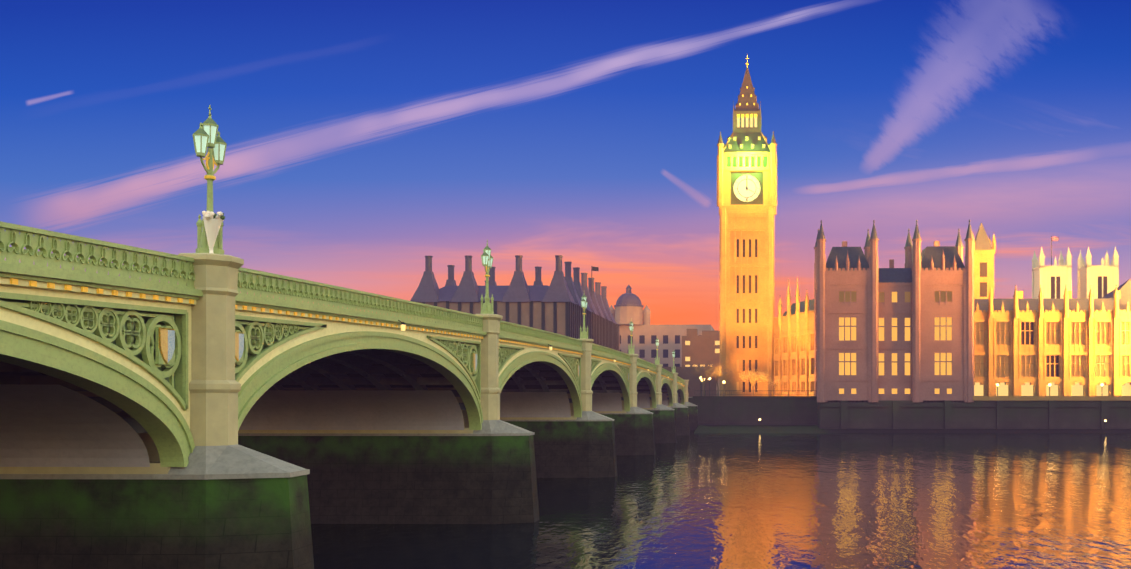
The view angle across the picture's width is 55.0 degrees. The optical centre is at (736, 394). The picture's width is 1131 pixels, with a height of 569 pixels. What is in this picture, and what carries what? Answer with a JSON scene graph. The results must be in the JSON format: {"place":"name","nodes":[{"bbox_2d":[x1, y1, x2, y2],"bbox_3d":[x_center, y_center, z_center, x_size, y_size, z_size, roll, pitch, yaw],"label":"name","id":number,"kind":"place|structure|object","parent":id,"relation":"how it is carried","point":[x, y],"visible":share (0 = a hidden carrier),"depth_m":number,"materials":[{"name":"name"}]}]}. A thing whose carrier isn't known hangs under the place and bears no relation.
{"place":"outdoors","nodes":[
{"label":"outdoors","id":0,"kind":"place"},
{"bbox_2d":[0,0,1130,330],"label":"sky","id":1,"kind":"structure","parent":0,"point":[366,140],"materials":[{"name":"blue"}]},
{"bbox_2d":[311,430,1130,568],"bbox_3d":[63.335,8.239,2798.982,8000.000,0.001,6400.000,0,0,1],"label":"river water","id":2,"kind":"structure","parent":0,"point":[692,500],"depth_m":74.01,"materials":[{"name":"blue liquid"}]},
{"bbox_2d":[0,253,698,568],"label":"bridge piers","id":3,"kind":"structure","parent":2,"relation":"in","point":[230,496],"depth_m":34.35,"materials":[{"name":"grey stone"}]},
{"bbox_2d":[193,105,226,253],"bbox_3d":[-17.056,-6.917,34.446,0.959,5.022,1.895,0,0,-23],"label":"bridge lamp","id":4,"kind":"object","parent":3,"relation":"on","point":[210,224],"visible":1,"depth_m":34.42,"materials":[{"name":"green metal"}]},
{"bbox_2d":[0,221,684,466],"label":"bridge","id":5,"kind":"structure","parent":3,"relation":"attached to","point":[122,341],"depth_m":33.10,"materials":[{"name":"green metal"}]},
{"bbox_2d":[398,320,681,383],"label":"bridge lights","id":6,"kind":"object","parent":5,"relation":"attached to","point":[403,326],"visible":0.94,"depth_m":52.06},
{"bbox_2d":[0,349,689,466],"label":"bridge arch undersides","id":7,"kind":"object","parent":3,"relation":"on","point":[47,420],"visible":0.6,"depth_m":64.78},
{"bbox_2d":[480,241,493,313],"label":"bridge lamp","id":8,"kind":"object","parent":3,"relation":"on","point":[487,262],"visible":1,"depth_m":69.47,"materials":[{"name":"green metal"}]},
{"bbox_2d":[580,293,587,338],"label":"bridge lamp","id":9,"kind":"object","parent":3,"relation":"on","point":[584,333],"visible":1,"depth_m":107.53,"materials":[{"name":"green metal"}]},
{"bbox_2d":[628,318,634,353],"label":"bridge lamp","id":10,"kind":"object","parent":3,"relation":"on","point":[631,349],"visible":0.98,"depth_m":146.73,"materials":[{"name":"green metal"}]},
{"bbox_2d":[655,338,659,363],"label":"bridge lamp","id":11,"kind":"object","parent":3,"relation":"on","point":[657,361],"visible":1,"depth_m":183.24,"materials":[{"name":"green metal"}]},
{"bbox_2d":[672,350,675,372],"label":"bridge lamp","id":12,"kind":"object","parent":3,"relation":"on","point":[673,369],"visible":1,"depth_m":217.48,"materials":[{"name":"green metal"}]},
{"bbox_2d":[688,384,1130,433],"bbox_3d":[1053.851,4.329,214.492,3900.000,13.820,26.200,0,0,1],"label":"embankment wall","id":13,"kind":"structure","parent":2,"relation":"in","point":[979,414],"depth_m":238.59,"materials":[{"name":"stone"}]},
{"bbox_3d":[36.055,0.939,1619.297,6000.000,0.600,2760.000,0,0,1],"label":"ground","id":14,"kind":"structure","parent":0,"visible":0},
{"bbox_2d":[410,255,620,350],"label":"building with chimneys","id":15,"kind":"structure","parent":14,"relation":"on","point":[555,307],"depth_m":303.38,"materials":[{"name":"grey"}]},
{"bbox_2d":[610,285,719,396],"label":"distant buildings","id":16,"kind":"structure","parent":14,"relation":"on","point":[691,345],"depth_m":450.08,"materials":[{"name":"brown stone"}]},
{"bbox_2d":[683,360,716,384],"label":"tree","id":17,"kind":"object","parent":14,"relation":"on","point":[694,369],"visible":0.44,"depth_m":286.54,"materials":[{"name":"brown plant"}]},
{"bbox_2d":[689,360,723,395],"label":"tree","id":18,"kind":"object","parent":14,"relation":"on","point":[707,370],"visible":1,"depth_m":258.08,"materials":[{"name":"brown plant"}]},
{"bbox_2d":[700,376,724,395],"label":"street lamps","id":19,"kind":"object","parent":14,"relation":"on","point":[705,385],"visible":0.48,"depth_m":274.85,"materials":[{"name":"black metal"}]},
{"bbox_2d":[706,365,731,395],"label":"tree","id":20,"kind":"object","parent":14,"relation":"on","point":[718,372],"visible":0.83,"depth_m":264.44,"materials":[{"name":"brown plant"}]},
{"bbox_2d":[717,56,776,395],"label":"clock tower","id":21,"kind":"structure","parent":14,"relation":"on","point":[746,180],"depth_m":280.01,"materials":[{"name":"stone"}]},
{"bbox_2d":[739,368,768,389],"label":"tree","id":22,"kind":"object","parent":14,"relation":"on","point":[754,375],"visible":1,"depth_m":270.52,"materials":[{"name":"brown plant"}]},
{"bbox_2d":[765,377,780,395],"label":"tree","id":23,"kind":"object","parent":14,"relation":"on","point":[778,381],"visible":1,"depth_m":267.52,"materials":[{"name":"brown plant"}]},
{"bbox_2d":[774,277,813,395],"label":"palace wing","id":24,"kind":"structure","parent":14,"relation":"on","point":[794,346],"depth_m":267.40,"materials":[{"name":"beige stone"}]},
{"bbox_2d":[814,220,974,401],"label":"palace building","id":25,"kind":"structure","parent":14,"relation":"on","point":[891,332],"depth_m":239.10,"materials":[{"name":"stone"}]},
{"bbox_2d":[973,223,1118,298],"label":"palace towers","id":26,"kind":"structure","parent":14,"relation":"on","point":[1102,280],"depth_m":410.75,"materials":[{"name":"stone"}]},
{"bbox_2d":[974,279,1130,395],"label":"palace facade","id":27,"kind":"structure","parent":14,"relation":"on","point":[1067,345],"depth_m":248.16,"materials":[{"name":"stone"}]}
]}

